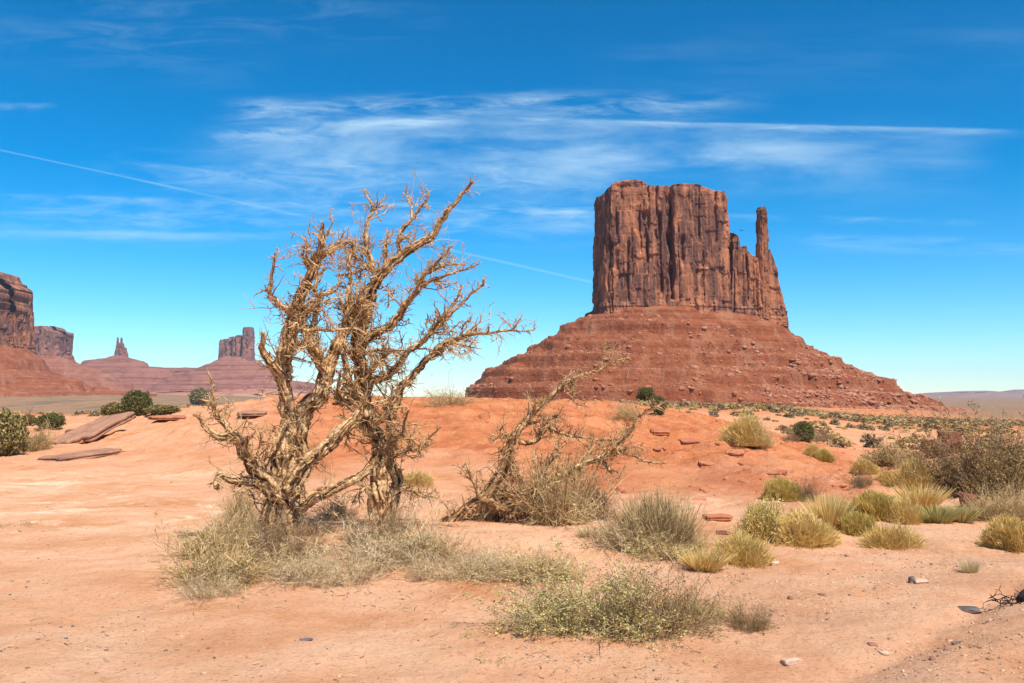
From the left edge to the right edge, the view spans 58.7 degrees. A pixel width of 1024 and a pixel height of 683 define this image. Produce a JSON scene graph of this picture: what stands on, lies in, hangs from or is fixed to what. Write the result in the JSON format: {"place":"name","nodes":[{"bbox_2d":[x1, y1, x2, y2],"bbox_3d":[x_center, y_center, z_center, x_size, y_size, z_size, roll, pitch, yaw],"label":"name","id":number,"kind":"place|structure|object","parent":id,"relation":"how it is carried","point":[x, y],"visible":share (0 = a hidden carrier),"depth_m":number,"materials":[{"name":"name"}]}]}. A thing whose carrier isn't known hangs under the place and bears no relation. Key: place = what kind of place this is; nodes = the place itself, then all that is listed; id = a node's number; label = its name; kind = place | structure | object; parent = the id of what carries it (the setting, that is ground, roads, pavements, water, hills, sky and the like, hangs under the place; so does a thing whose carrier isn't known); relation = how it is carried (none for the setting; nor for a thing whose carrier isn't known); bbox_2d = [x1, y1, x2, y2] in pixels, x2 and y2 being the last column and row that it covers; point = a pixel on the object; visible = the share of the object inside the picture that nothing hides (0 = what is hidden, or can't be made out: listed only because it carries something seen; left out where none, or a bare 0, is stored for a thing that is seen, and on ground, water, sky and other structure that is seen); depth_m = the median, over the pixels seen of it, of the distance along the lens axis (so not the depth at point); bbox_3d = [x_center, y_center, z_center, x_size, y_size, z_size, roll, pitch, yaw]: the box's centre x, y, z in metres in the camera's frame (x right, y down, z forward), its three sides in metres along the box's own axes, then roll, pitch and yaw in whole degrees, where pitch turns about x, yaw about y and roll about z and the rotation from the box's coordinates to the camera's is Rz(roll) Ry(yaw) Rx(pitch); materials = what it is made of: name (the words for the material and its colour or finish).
{"place":"outdoors","nodes":[
{"label":"outdoors","id":0,"kind":"place"},
{"bbox_2d":[149,366,331,392],"bbox_3d":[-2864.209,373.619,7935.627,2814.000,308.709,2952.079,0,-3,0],"label":"mesa","id":1,"kind":"structure","parent":0,"point":[181,370],"depth_m":7756.86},
{"bbox_2d":[149,389,332,396],"bbox_3d":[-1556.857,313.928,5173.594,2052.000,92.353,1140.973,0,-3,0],"label":"pink hills","id":2,"kind":"structure","parent":0,"point":[239,392],"depth_m":5045.50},
{"bbox_2d":[0,394,1023,682],"bbox_3d":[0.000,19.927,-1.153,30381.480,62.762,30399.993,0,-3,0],"label":"ground","id":3,"kind":"structure","parent":0,"point":[238,636],"depth_m":7.78,"materials":[{"name":"sand"}]},
{"bbox_2d":[0,406,38,455],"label":"dry brush","id":4,"kind":"object","parent":3,"relation":"on","point":[15,432],"visible":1,"depth_m":21.88,"materials":[{"name":"green plant"}]},
{"bbox_2d":[19,414,68,452],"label":"dry brush","id":5,"kind":"object","parent":3,"relation":"on","point":[39,442],"visible":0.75,"depth_m":23.14,"materials":[{"name":"beige plant"}]},
{"bbox_2d":[33,413,66,429],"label":"juniper shrub","id":6,"kind":"object","parent":3,"relation":"on","point":[57,420],"visible":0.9,"depth_m":30.05,"materials":[{"name":"green plant"}]},
{"bbox_2d":[0,272,156,396],"bbox_3d":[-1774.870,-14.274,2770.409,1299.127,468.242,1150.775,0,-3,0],"label":"sandstone mesa","id":7,"kind":"structure","parent":3,"relation":"on","point":[25,371],"depth_m":2744.51,"materials":[{"name":"stone"}]},
{"bbox_2d":[37,448,124,460],"bbox_3d":[-10.150,2.677,21.473,1.242,0.146,1.615,-2,2,29],"label":"rock slab","id":8,"kind":"object","parent":3,"relation":"on","point":[88,454],"visible":0.97,"depth_m":21.25,"materials":[{"name":"stone"}]},
{"bbox_2d":[34,326,150,392],"bbox_3d":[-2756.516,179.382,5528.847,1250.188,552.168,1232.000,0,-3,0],"label":"flat mesa","id":9,"kind":"structure","parent":3,"relation":"on","point":[54,347],"depth_m":5422.41,"materials":[{"name":"stone"}]},
{"bbox_2d":[52,411,135,443],"bbox_3d":[-11.943,2.506,25.889,1.305,0.241,2.370,-5,14,17],"label":"rock slab","id":10,"kind":"object","parent":3,"relation":"on","point":[96,429],"visible":0.93,"depth_m":25.64,"materials":[{"name":"stone"}]},
{"bbox_2d":[98,402,124,415],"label":"dry brush","id":11,"kind":"object","parent":3,"relation":"on","point":[109,408],"visible":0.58,"depth_m":36.13,"materials":[{"name":"green plant"}]},
{"bbox_2d":[81,337,174,385],"bbox_3d":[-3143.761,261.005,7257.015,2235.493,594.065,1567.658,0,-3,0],"label":"pinnacle butte","id":12,"kind":"object","parent":3,"relation":"on","point":[119,364],"visible":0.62,"depth_m":7037.98,"materials":[{"name":"stone"}]},
{"bbox_2d":[121,390,153,415],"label":"juniper shrub","id":13,"kind":"object","parent":3,"relation":"on","point":[130,401],"visible":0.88,"depth_m":34.51,"materials":[{"name":"green plant"}]},
{"bbox_2d":[144,404,181,414],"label":"dry brush","id":14,"kind":"object","parent":3,"relation":"on","point":[160,409],"visible":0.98,"depth_m":32.62,"materials":[{"name":"green plant"}]},
{"bbox_2d":[147,415,185,419],"bbox_3d":[-10.578,2.337,27.971,1.196,0.111,0.866,0,0,-6],"label":"rock slab","id":15,"kind":"object","parent":3,"relation":"on","point":[167,417],"visible":0.98,"depth_m":27.68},
{"bbox_2d":[188,387,223,404],"bbox_3d":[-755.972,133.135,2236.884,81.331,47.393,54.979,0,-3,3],"label":"juniper shrub","id":16,"kind":"object","parent":3,"relation":"on","point":[195,395],"visible":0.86,"depth_m":2223.28,"materials":[{"name":"green plant"}]},
{"bbox_2d":[150,557,264,605],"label":"dry brush","id":17,"kind":"object","parent":3,"relation":"on","point":[202,588],"visible":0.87,"depth_m":7.04,"materials":[{"name":"plant"}]},
{"bbox_2d":[131,488,298,560],"bbox_3d":[-2.852,1.782,8.758,1.053,0.637,1.595,-3,-4,37],"label":"dry brush","id":18,"kind":"object","parent":3,"relation":"on","point":[202,535],"visible":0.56,"depth_m":8.75,"materials":[{"name":"beige plant"}]},
{"bbox_2d":[141,513,303,591],"bbox_3d":[-2.309,1.745,7.654,1.589,0.618,1.440,-2,-4,36],"label":"dry brush","id":19,"kind":"object","parent":3,"relation":"on","point":[247,565],"visible":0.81,"depth_m":7.48,"materials":[{"name":"beige plant"}]},
{"bbox_2d":[136,327,313,391],"bbox_3d":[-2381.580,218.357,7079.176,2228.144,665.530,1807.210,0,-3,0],"label":"castle butte","id":20,"kind":"object","parent":3,"relation":"on","point":[233,366],"visible":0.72,"depth_m":6835.32,"materials":[{"name":"stone"}]},
{"bbox_2d":[212,452,263,517],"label":"dry brush","id":21,"kind":"object","parent":3,"relation":"on","point":[240,499],"visible":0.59,"depth_m":11.60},
{"bbox_2d":[207,491,269,539],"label":"dry brush","id":22,"kind":"object","parent":3,"relation":"on","point":[253,518],"visible":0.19,"depth_m":9.44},
{"bbox_2d":[236,410,266,415],"bbox_3d":[-6.942,1.915,24.261,0.795,0.124,0.669,0,1,-6],"label":"rock slab","id":23,"kind":"object","parent":3,"relation":"on","point":[254,413],"visible":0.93,"depth_m":24.01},
{"bbox_2d":[213,492,317,555],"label":"dry brush","id":24,"kind":"object","parent":3,"relation":"on","point":[282,529],"visible":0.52,"depth_m":8.64,"materials":[{"name":"beige plant"}]},
{"bbox_2d":[209,489,338,570],"bbox_3d":[-2.197,1.756,8.568,1.156,0.670,1.453,-1,-3,13],"label":"dry brush","id":25,"kind":"object","parent":3,"relation":"on","point":[298,547],"visible":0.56,"depth_m":8.42,"materials":[{"name":"plant"}]},
{"bbox_2d":[185,207,379,534],"bbox_3d":[-2.343,0.514,9.733,1.910,3.827,1.383,0,-3,0],"label":"dead tree","id":26,"kind":"object","parent":3,"relation":"on","point":[293,458],"visible":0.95,"depth_m":9.59,"materials":[{"name":"brown wood"}]},
{"bbox_2d":[235,529,356,590],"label":"dry brush","id":27,"kind":"object","parent":3,"relation":"on","point":[282,572],"visible":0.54,"depth_m":7.78,"materials":[{"name":"plant"}]},
{"bbox_2d":[271,508,342,538],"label":"dry brush","id":28,"kind":"object","parent":3,"relation":"on","point":[323,529],"visible":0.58,"depth_m":9.41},
{"bbox_2d":[308,481,364,520],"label":"dry brush","id":29,"kind":"object","parent":3,"relation":"on","point":[340,510],"visible":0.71,"depth_m":11.54,"materials":[{"name":"beige plant"}]},
{"bbox_2d":[257,533,416,592],"bbox_3d":[-1.518,1.844,7.665,1.476,0.456,1.297,1,-3,-13],"label":"dry brush","id":30,"kind":"object","parent":3,"relation":"on","point":[354,575],"visible":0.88,"depth_m":7.54,"materials":[{"name":"plant"}]},
{"bbox_2d":[294,492,482,577],"bbox_3d":[-1.248,1.752,8.478,1.647,0.681,2.338,-1,-3,10],"label":"dry brush","id":31,"kind":"object","parent":3,"relation":"on","point":[378,545],"visible":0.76,"depth_m":8.30,"materials":[{"name":"plant"}]},
{"bbox_2d":[332,474,454,549],"bbox_3d":[-1.261,1.669,9.027,1.083,0.818,1.275,2,-4,-28],"label":"dry brush","id":32,"kind":"object","parent":3,"relation":"on","point":[393,523],"visible":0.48,"depth_m":8.87,"materials":[{"name":"plant"}]},
{"bbox_2d":[403,466,435,487],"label":"rabbitbrush","id":33,"kind":"object","parent":3,"relation":"on","point":[419,477],"visible":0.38,"depth_m":15.74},
{"bbox_2d":[320,167,536,526],"bbox_3d":[-0.968,0.174,10.096,2.482,4.276,1.487,0,-3,0],"label":"dead tree","id":34,"kind":"object","parent":3,"relation":"on","point":[384,449],"visible":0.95,"depth_m":10.00,"materials":[{"name":"brown wood"}]},
{"bbox_2d":[373,495,494,564],"bbox_3d":[-0.700,1.738,8.570,1.202,0.704,1.131,-3,-5,43],"label":"dry brush","id":35,"kind":"object","parent":3,"relation":"on","point":[432,542],"visible":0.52,"depth_m":8.43,"materials":[{"name":"plant"}]},
{"bbox_2d":[411,369,484,406],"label":"dry brush","id":36,"kind":"object","parent":3,"relation":"on","point":[451,398],"visible":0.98,"depth_m":26.16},
{"bbox_2d":[390,539,520,585],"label":"dry brush","id":37,"kind":"object","parent":3,"relation":"on","point":[427,569],"visible":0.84,"depth_m":7.84,"materials":[{"name":"plant"}]},
{"bbox_2d":[401,529,523,584],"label":"dry brush","id":38,"kind":"object","parent":3,"relation":"on","point":[484,571],"visible":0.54,"depth_m":7.96,"materials":[{"name":"plant"}]},
{"bbox_2d":[466,471,523,523],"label":"dry brush","id":39,"kind":"object","parent":3,"relation":"on","point":[493,515],"visible":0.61,"depth_m":11.49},
{"bbox_2d":[0,464,1022,681],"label":"twig litter","id":40,"kind":"object","parent":3,"relation":"on","point":[446,621],"visible":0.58,"depth_m":6.58,"materials":[{"name":"wood"}]},
{"bbox_2d":[449,535,579,580],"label":"dry brush","id":41,"kind":"object","parent":3,"relation":"on","point":[528,564],"visible":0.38,"depth_m":8.01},
{"bbox_2d":[503,481,556,518],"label":"dry brush","id":42,"kind":"object","parent":3,"relation":"on","point":[521,510],"visible":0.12,"depth_m":11.78,"materials":[{"name":"brown plant"}]},
{"bbox_2d":[455,542,612,587],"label":"dry brush","id":43,"kind":"object","parent":3,"relation":"on","point":[537,565],"visible":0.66,"depth_m":7.82,"materials":[{"name":"beige plant"}]},
{"bbox_2d":[436,340,673,525],"bbox_3d":[0.552,1.251,11.635,3.030,2.522,1.322,0,-3,0],"label":"fallen tree","id":44,"kind":"object","parent":3,"relation":"on","point":[469,508],"visible":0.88,"depth_m":11.41,"materials":[{"name":"brown wood"}]},
{"bbox_2d":[480,368,635,527],"bbox_3d":[0.515,1.321,11.392,1.604,2.001,2.026,3,-4,-39],"label":"dry brush","id":45,"kind":"object","parent":3,"relation":"on","point":[564,507],"visible":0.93,"depth_m":11.12,"materials":[{"name":"plant"}]},
{"bbox_2d":[572,524,601,537],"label":"grass tuft","id":46,"kind":"object","parent":3,"relation":"on","point":[583,533],"visible":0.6,"depth_m":9.39,"materials":[{"name":"plant"}]},
{"bbox_2d":[572,446,631,519],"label":"dry brush","id":47,"kind":"object","parent":3,"relation":"on","point":[604,497],"visible":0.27,"depth_m":11.68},
{"bbox_2d":[460,499,755,655],"bbox_3d":[0.500,1.601,6.243,1.795,0.808,1.985,1,-3,-17],"label":"leafy shrub","id":48,"kind":"object","parent":3,"relation":"on","point":[556,613],"visible":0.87,"depth_m":5.94,"materials":[{"name":"green plant"}]},
{"bbox_2d":[561,494,681,555],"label":"dry brush","id":49,"kind":"object","parent":3,"relation":"on","point":[614,536],"visible":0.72,"depth_m":8.98,"materials":[{"name":"plant"}]},
{"bbox_2d":[607,386,645,420],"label":"dry brush","id":50,"kind":"object","parent":3,"relation":"on","point":[630,413],"visible":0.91,"depth_m":23.02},
{"bbox_2d":[635,387,655,401],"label":"juniper shrub","id":51,"kind":"object","parent":3,"relation":"on","point":[648,392],"visible":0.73,"depth_m":133.96,"materials":[{"name":"green plant"}]},
{"bbox_2d":[595,483,719,556],"bbox_3d":[1.515,1.777,9.345,1.646,0.656,1.364,3,-5,-43],"label":"broom shrub","id":52,"kind":"object","parent":3,"relation":"on","point":[671,521],"visible":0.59,"depth_m":9.17,"materials":[{"name":"plant"}]},
{"bbox_2d":[652,396,666,414],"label":"juniper shrub","id":53,"kind":"object","parent":3,"relation":"on","point":[658,399],"visible":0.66,"depth_m":26.09,"materials":[{"name":"green plant"}]},
{"bbox_2d":[563,538,756,648],"bbox_3d":[0.945,1.659,6.154,1.300,0.643,1.320,1,-3,-11],"label":"leafy shrub","id":54,"kind":"object","parent":3,"relation":"on","point":[683,611],"visible":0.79,"depth_m":5.97,"materials":[{"name":"green plant"}]},
{"bbox_2d":[619,524,740,562],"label":"dry brush","id":55,"kind":"object","parent":3,"relation":"on","point":[660,551],"visible":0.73,"depth_m":8.72,"materials":[{"name":"beige plant"}]},
{"bbox_2d":[478,398,895,495],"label":"stone shards","id":56,"kind":"object","parent":3,"relation":"on","point":[622,489],"visible":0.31,"depth_m":18.78,"materials":[{"name":"stone"}]},
{"bbox_2d":[678,438,700,444],"bbox_3d":[3.971,2.240,20.283,0.440,0.126,0.535,-3,2,-3],"label":"ledge rock","id":57,"kind":"object","parent":3,"relation":"on","point":[691,441],"visible":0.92,"depth_m":20.10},
{"bbox_2d":[669,586,738,623],"bbox_3d":[1.332,1.855,6.415,0.564,0.290,0.741,-1,-3,10],"label":"leafy shrub","id":58,"kind":"object","parent":3,"relation":"on","point":[719,611],"visible":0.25,"depth_m":6.42,"materials":[{"name":"green plant"}]},
{"bbox_2d":[674,544,736,572],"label":"grass tuft","id":59,"kind":"object","parent":3,"relation":"on","point":[691,562],"visible":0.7,"depth_m":8.18,"materials":[{"name":"plant"}]},
{"bbox_2d":[702,513,732,520],"bbox_3d":[2.604,2.220,11.496,0.364,0.073,0.242,0,-3,-6],"label":"rock slab","id":60,"kind":"object","parent":3,"relation":"on","point":[721,517],"visible":0.91,"depth_m":11.39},
{"bbox_2d":[465,179,985,413],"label":"sandstone butte","id":61,"kind":"object","parent":3,"relation":"on","point":[688,301],"visible":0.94,"depth_m":1129.43,"materials":[{"name":"stone"}]},
{"bbox_2d":[725,448,744,457],"bbox_3d":[4.351,2.183,17.735,0.368,0.122,0.541,2,3,22],"label":"ledge rock","id":62,"kind":"object","parent":3,"relation":"on","point":[738,453],"visible":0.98,"depth_m":17.55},
{"bbox_2d":[709,523,779,569],"bbox_3d":[2.229,1.954,8.686,0.727,0.467,0.820,3,-4,-38],"label":"rabbitbrush","id":63,"kind":"object","parent":3,"relation":"on","point":[752,553],"visible":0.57,"depth_m":8.60,"materials":[{"name":"plant"}]},
{"bbox_2d":[716,408,775,446],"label":"rabbitbrush","id":64,"kind":"object","parent":3,"relation":"on","point":[735,433],"visible":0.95,"depth_m":19.21,"materials":[{"name":"plant"}]},
{"bbox_2d":[719,587,781,635],"bbox_3d":[1.630,1.840,6.205,0.508,0.291,0.618,0,-3,1],"label":"leafy shrub","id":65,"kind":"object","parent":3,"relation":"on","point":[754,620],"visible":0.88,"depth_m":6.16,"materials":[{"name":"beige plant"}]},
{"bbox_2d":[728,492,785,542],"bbox_3d":[2.786,1.962,10.069,0.777,0.593,0.765,2,-4,-25],"label":"rabbitbrush","id":66,"kind":"object","parent":3,"relation":"on","point":[759,520],"visible":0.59,"depth_m":9.97,"materials":[{"name":"plant"}]},
{"bbox_2d":[743,404,788,448],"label":"dry brush","id":67,"kind":"object","parent":3,"relation":"on","point":[767,442],"visible":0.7,"depth_m":19.13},
{"bbox_2d":[525,398,1023,427],"bbox_3d":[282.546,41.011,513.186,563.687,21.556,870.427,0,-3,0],"label":"scrub","id":68,"kind":"object","parent":3,"relation":"on","point":[885,419],"visible":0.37,"depth_m":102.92,"materials":[{"name":"plant"}]},
{"bbox_2d":[760,475,802,501],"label":"rabbitbrush","id":69,"kind":"object","parent":3,"relation":"on","point":[788,490],"visible":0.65,"depth_m":13.42,"materials":[{"name":"plant"}]},
{"bbox_2d":[777,428,805,441],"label":"dry brush","id":70,"kind":"object","parent":3,"relation":"on","point":[790,438],"visible":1,"depth_m":22.26,"materials":[{"name":"beige plant"}]},
{"bbox_2d":[780,657,802,665],"bbox_3d":[1.654,1.897,5.378,0.138,0.058,0.079,1,-3,-17],"label":"rock","id":71,"kind":"object","parent":3,"relation":"on","point":[791,661],"visible":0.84,"depth_m":5.35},
{"bbox_2d":[792,420,815,442],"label":"juniper shrub","id":72,"kind":"object","parent":3,"relation":"on","point":[804,427],"visible":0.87,"depth_m":22.36,"materials":[{"name":"green plant"}]},
{"bbox_2d":[770,505,845,548],"bbox_3d":[3.142,2.009,9.790,0.789,0.467,1.040,-2,-4,35],"label":"rabbitbrush","id":73,"kind":"object","parent":3,"relation":"on","point":[801,528],"visible":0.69,"depth_m":9.62,"materials":[{"name":"plant"}]},
{"bbox_2d":[790,464,829,501],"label":"dry brush","id":74,"kind":"object","parent":3,"relation":"on","point":[807,494],"visible":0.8,"depth_m":13.25,"materials":[{"name":"beige plant"}]},
{"bbox_2d":[801,441,819,456],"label":"rabbitbrush","id":75,"kind":"object","parent":3,"relation":"on","point":[810,449],"visible":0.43,"depth_m":19.59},
{"bbox_2d":[811,448,835,462],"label":"rabbitbrush","id":76,"kind":"object","parent":3,"relation":"on","point":[824,455],"visible":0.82,"depth_m":18.97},
{"bbox_2d":[811,425,843,442],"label":"dry brush","id":77,"kind":"object","parent":3,"relation":"on","point":[820,437],"visible":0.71,"depth_m":26.41,"materials":[{"name":"beige plant"}]},
{"bbox_2d":[796,490,858,529],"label":"grass tuft","id":78,"kind":"object","parent":3,"relation":"on","point":[827,511],"visible":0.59,"depth_m":10.59,"materials":[{"name":"plant"}]},
{"bbox_2d":[835,511,880,536],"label":"rabbitbrush","id":79,"kind":"object","parent":3,"relation":"on","point":[849,525],"visible":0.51,"depth_m":10.36,"materials":[{"name":"plant"}]},
{"bbox_2d":[837,466,886,488],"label":"dry brush","id":80,"kind":"object","parent":3,"relation":"on","point":[860,482],"visible":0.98,"depth_m":14.19,"materials":[{"name":"beige plant"}]},
{"bbox_2d":[847,458,881,475],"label":"rabbitbrush","id":81,"kind":"object","parent":3,"relation":"on","point":[860,465],"visible":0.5,"depth_m":17.61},
{"bbox_2d":[841,488,898,521],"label":"rabbitbrush","id":82,"kind":"object","parent":3,"relation":"on","point":[873,504],"visible":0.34,"depth_m":11.47,"materials":[{"name":"plant"}]},
{"bbox_2d":[862,434,884,447],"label":"sagebrush","id":83,"kind":"object","parent":3,"relation":"on","point":[870,443],"visible":0.88,"depth_m":26.89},
{"bbox_2d":[874,470,896,486],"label":"rabbitbrush","id":84,"kind":"object","parent":3,"relation":"on","point":[883,475],"visible":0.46,"depth_m":14.75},
{"bbox_2d":[854,426,923,467],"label":"dry brush","id":85,"kind":"object","parent":3,"relation":"on","point":[881,458],"visible":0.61,"depth_m":19.00,"materials":[{"name":"beige plant"}]},
{"bbox_2d":[854,516,928,550],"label":"rabbitbrush","id":86,"kind":"object","parent":3,"relation":"on","point":[890,538],"visible":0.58,"depth_m":9.53,"materials":[{"name":"plant"}]},
{"bbox_2d":[881,490,924,525],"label":"rabbitbrush","id":87,"kind":"object","parent":3,"relation":"on","point":[906,511],"visible":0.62,"depth_m":11.19,"materials":[{"name":"plant"}]},
{"bbox_2d":[885,428,929,466],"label":"dry brush","id":88,"kind":"object","parent":3,"relation":"on","point":[900,457],"visible":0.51,"depth_m":18.09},
{"bbox_2d":[880,451,940,493],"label":"rabbitbrush","id":89,"kind":"object","parent":3,"relation":"on","point":[903,477],"visible":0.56,"depth_m":14.41,"materials":[{"name":"plant"}]},
{"bbox_2d":[887,482,955,511],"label":"grass tuft","id":90,"kind":"object","parent":3,"relation":"on","point":[924,497],"visible":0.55,"depth_m":12.46,"materials":[{"name":"plant"}]},
{"bbox_2d":[919,440,947,457],"bbox_3d":[10.188,2.604,22.013,0.616,0.462,0.493,1,-3,-11],"label":"rock outcrop","id":91,"kind":"object","parent":3,"relation":"on","point":[944,442],"visible":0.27,"depth_m":21.84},
{"bbox_2d":[913,501,966,523],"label":"grass tuft","id":92,"kind":"object","parent":3,"relation":"on","point":[936,516],"visible":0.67,"depth_m":11.17,"materials":[{"name":"green plant"}]},
{"bbox_2d":[937,430,962,452],"bbox_3d":[11.953,2.735,24.853,0.639,0.646,0.671,-3,-4,38],"label":"rock outcrop","id":93,"kind":"object","parent":3,"relation":"on","point":[953,436],"visible":0.3,"depth_m":24.59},
{"bbox_2d":[879,396,1023,500],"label":"brown bush","id":94,"kind":"object","parent":3,"relation":"on","point":[961,472],"visible":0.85,"depth_m":14.00,"materials":[{"name":"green plant"}]},
{"bbox_2d":[937,503,985,523],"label":"grass tuft","id":95,"kind":"object","parent":3,"relation":"on","point":[969,516],"visible":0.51,"depth_m":11.25,"materials":[{"name":"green plant"}]},
{"bbox_2d":[957,606,981,613],"bbox_3d":[3.439,2.041,6.913,0.249,0.052,0.111,-1,-3,14],"label":"rock","id":96,"kind":"object","parent":3,"relation":"on","point":[972,609],"visible":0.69,"depth_m":6.87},
{"bbox_2d":[955,553,984,572],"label":"grass tuft","id":97,"kind":"object","parent":3,"relation":"on","point":[968,567],"visible":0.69,"depth_m":8.30,"materials":[{"name":"plant"}]},
{"bbox_2d":[938,454,1023,521],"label":"dry brush","id":98,"kind":"object","parent":3,"relation":"on","point":[1000,506],"visible":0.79,"depth_m":11.39,"materials":[{"name":"plant"}]},
{"bbox_2d":[969,405,1023,465],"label":"brown bush","id":99,"kind":"object","parent":3,"relation":"on","point":[994,430],"visible":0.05,"depth_m":14.86,"materials":[{"name":"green plant"}]},
{"bbox_2d":[974,513,1023,553],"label":"rabbitbrush","id":100,"kind":"object","parent":3,"relation":"on","point":[1006,533],"visible":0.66,"depth_m":9.33,"materials":[{"name":"plant"}]},
{"bbox_2d":[980,586,1023,608],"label":"dead branch","id":101,"kind":"object","parent":3,"relation":"on","point":[1019,598],"visible":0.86,"depth_m":6.86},
{"bbox_2d":[996,470,1023,521],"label":"dry brush","id":102,"kind":"object","parent":3,"relation":"on","point":[1021,508],"visible":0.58,"depth_m":11.57,"materials":[{"name":"brown plant"}]},
{"bbox_2d":[0,0,1023,396],"label":"sky","id":103,"kind":"structure","parent":0,"point":[156,156],"materials":[{"name":"blue"}]},
{"bbox_2d":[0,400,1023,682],"bbox_3d":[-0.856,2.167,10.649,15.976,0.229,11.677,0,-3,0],"label":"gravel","id":104,"kind":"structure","parent":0,"point":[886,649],"depth_m":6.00,"materials":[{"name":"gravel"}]},
{"bbox_2d":[915,389,1023,396],"bbox_3d":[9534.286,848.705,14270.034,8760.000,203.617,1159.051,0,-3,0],"label":"distant hills","id":105,"kind":"structure","parent":0,"point":[1015,393],"depth_m":13971.24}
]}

